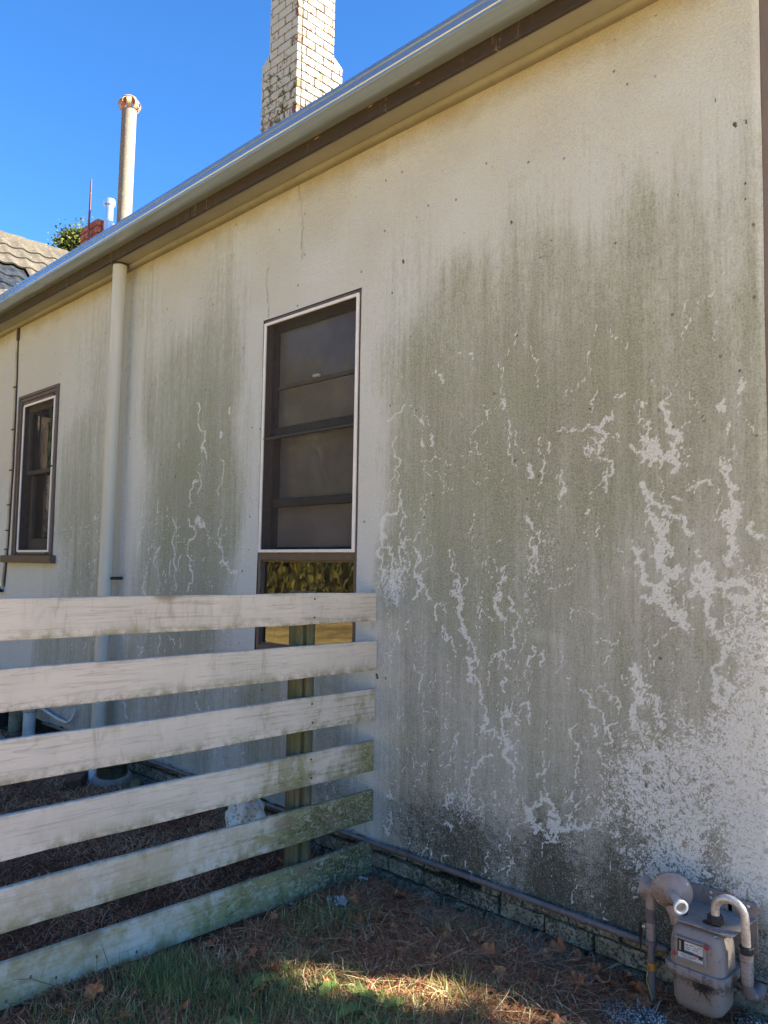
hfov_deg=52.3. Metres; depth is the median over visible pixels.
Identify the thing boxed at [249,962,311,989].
broadleaf weed
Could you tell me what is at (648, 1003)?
dead leaf
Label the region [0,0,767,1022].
house
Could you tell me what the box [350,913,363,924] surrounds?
dead leaf
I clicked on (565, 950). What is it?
dead leaf
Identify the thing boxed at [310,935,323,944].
dead leaf
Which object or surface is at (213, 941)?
dead leaf
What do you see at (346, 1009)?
broadleaf weed
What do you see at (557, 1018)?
dead leaf
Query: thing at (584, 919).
gas pipe
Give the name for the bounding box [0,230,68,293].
tiled house
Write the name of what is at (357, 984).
broadleaf weed
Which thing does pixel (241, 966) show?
dead leaf
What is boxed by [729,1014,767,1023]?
gravel
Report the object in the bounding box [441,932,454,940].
dead leaf
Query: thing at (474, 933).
dead leaf
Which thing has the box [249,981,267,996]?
dead leaf
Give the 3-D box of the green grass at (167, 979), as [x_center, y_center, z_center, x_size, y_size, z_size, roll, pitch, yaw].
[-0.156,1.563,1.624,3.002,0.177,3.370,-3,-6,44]
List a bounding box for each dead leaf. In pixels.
[82,979,103,999]
[119,1009,133,1017]
[179,999,190,1008]
[204,938,217,946]
[233,963,245,972]
[249,944,257,956]
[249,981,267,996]
[261,963,279,970]
[269,912,278,920]
[301,973,309,982]
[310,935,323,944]
[345,894,363,904]
[346,947,357,953]
[348,890,361,896]
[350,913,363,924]
[391,922,398,931]
[392,891,405,895]
[396,946,415,961]
[426,952,438,961]
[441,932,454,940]
[442,928,458,940]
[470,930,478,936]
[479,939,494,960]
[492,965,507,976]
[538,948,554,958]
[549,933,565,957]
[552,1012,566,1023]
[558,941,569,954]
[568,970,578,982]
[570,973,587,987]
[573,949,581,956]
[586,962,603,972]
[594,974,621,986]
[613,971,631,982]
[628,981,641,992]
[634,981,654,1004]
[634,992,648,1000]
[640,996,651,1006]
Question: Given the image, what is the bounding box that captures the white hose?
[40,708,77,724]
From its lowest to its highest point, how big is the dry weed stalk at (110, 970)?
0.161 m
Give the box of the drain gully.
[91,763,132,789]
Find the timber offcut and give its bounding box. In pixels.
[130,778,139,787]
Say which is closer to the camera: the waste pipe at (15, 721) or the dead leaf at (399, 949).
the dead leaf at (399, 949)
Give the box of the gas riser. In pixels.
[639,908,656,1007]
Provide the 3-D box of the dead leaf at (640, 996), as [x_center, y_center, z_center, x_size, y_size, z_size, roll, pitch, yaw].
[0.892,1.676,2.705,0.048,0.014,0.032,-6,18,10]
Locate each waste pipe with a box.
[8,710,22,734]
[22,709,36,735]
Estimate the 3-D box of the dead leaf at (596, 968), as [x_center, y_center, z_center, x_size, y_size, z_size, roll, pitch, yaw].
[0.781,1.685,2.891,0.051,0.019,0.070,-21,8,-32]
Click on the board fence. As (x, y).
(300, 714)
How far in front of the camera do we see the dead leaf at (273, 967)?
2.82 m
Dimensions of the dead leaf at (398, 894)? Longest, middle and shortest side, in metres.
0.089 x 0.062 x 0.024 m
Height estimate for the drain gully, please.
0.247 m
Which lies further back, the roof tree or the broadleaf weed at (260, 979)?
the roof tree
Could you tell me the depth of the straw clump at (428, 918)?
3.29 m
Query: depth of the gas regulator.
2.66 m
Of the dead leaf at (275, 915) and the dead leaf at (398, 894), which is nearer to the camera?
the dead leaf at (275, 915)
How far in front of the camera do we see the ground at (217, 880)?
3.36 m
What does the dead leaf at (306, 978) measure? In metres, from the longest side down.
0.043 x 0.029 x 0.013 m
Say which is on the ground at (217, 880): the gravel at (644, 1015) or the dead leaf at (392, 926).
the gravel at (644, 1015)
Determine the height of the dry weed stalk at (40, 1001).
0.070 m
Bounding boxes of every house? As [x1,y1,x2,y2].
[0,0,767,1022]
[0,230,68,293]
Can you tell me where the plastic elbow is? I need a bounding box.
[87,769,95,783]
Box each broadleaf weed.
[220,1015,263,1023]
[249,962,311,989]
[310,967,371,1000]
[338,989,405,1023]
[401,1012,429,1023]
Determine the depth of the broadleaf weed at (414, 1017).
2.56 m
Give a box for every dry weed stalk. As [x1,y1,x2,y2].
[5,999,56,1006]
[14,975,78,995]
[96,955,109,992]
[101,944,117,992]
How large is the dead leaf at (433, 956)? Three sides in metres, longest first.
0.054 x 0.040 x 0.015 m
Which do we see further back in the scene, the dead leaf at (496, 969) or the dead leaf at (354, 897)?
the dead leaf at (354, 897)
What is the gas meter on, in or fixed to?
attached to the meter bracket
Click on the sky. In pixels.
(193, 68)
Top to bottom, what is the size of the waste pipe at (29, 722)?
0.412 m
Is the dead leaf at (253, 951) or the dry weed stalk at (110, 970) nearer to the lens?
the dry weed stalk at (110, 970)
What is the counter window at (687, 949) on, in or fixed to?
in the gas meter
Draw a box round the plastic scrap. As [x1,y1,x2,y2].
[327,895,349,906]
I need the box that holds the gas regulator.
[638,872,692,924]
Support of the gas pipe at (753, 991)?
attached to the meter bracket
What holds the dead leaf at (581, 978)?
on the dead grass at (232, 955)
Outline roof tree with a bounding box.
[47,211,93,251]
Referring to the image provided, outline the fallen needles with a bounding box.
[199,869,765,1023]
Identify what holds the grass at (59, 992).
on the ground at (217, 880)
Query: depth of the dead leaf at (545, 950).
2.96 m
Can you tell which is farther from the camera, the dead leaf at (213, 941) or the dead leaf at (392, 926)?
the dead leaf at (392, 926)
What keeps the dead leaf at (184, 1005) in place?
on the dead grass at (232, 955)
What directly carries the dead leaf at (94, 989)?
on the dead grass at (232, 955)
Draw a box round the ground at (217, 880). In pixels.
[0,729,736,1023]
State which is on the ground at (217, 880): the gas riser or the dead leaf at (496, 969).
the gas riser
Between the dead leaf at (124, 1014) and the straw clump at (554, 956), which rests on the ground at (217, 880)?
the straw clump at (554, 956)
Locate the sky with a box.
[0,0,475,246]
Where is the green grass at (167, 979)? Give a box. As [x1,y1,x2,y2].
[29,884,670,1023]
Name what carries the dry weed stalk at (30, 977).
on the ground at (217, 880)
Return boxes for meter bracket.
[678,881,758,955]
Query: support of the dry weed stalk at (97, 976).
on the ground at (217, 880)
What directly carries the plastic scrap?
on the fallen needles
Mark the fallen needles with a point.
(453, 954)
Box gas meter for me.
[665,922,739,1017]
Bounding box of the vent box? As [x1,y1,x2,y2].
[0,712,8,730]
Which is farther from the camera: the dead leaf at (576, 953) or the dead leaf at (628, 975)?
the dead leaf at (576, 953)
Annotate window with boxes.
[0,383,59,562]
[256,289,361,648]
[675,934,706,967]
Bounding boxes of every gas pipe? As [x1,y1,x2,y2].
[42,721,668,954]
[707,894,766,1002]
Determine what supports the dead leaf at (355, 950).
on the dead grass at (232, 955)
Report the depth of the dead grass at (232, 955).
2.73 m
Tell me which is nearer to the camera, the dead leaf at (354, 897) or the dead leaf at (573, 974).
the dead leaf at (573, 974)
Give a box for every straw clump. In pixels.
[400,899,490,937]
[462,926,596,992]
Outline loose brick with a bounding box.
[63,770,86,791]
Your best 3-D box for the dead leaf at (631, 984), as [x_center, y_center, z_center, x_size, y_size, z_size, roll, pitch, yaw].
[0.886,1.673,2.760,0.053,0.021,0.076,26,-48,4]
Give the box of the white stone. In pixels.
[225,798,265,826]
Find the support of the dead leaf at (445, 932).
on the fallen needles
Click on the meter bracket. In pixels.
(699, 908)
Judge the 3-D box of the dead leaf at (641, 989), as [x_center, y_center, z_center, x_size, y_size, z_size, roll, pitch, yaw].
[0.906,1.667,2.715,0.093,0.026,0.065,39,9,31]
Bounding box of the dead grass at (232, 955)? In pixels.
[0,873,745,1023]
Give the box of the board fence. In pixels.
[0,591,376,1010]
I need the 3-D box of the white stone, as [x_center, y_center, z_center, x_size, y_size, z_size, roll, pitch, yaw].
[-0.746,1.646,4.156,0.230,0.341,0.218,-3,-6,44]
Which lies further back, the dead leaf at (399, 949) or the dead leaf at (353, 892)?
the dead leaf at (353, 892)
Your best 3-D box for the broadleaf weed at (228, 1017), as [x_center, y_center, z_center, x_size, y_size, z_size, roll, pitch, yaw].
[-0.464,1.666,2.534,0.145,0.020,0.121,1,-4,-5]
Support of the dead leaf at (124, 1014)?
on the dead grass at (232, 955)
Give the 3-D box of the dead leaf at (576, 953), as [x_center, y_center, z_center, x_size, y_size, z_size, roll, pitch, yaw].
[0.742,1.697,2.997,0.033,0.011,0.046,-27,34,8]
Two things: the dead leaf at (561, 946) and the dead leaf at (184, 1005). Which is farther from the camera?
the dead leaf at (561, 946)
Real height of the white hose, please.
0.148 m
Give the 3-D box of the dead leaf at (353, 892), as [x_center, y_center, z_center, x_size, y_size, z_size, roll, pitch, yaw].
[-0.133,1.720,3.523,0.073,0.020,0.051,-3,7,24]
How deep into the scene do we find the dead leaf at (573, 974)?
2.81 m

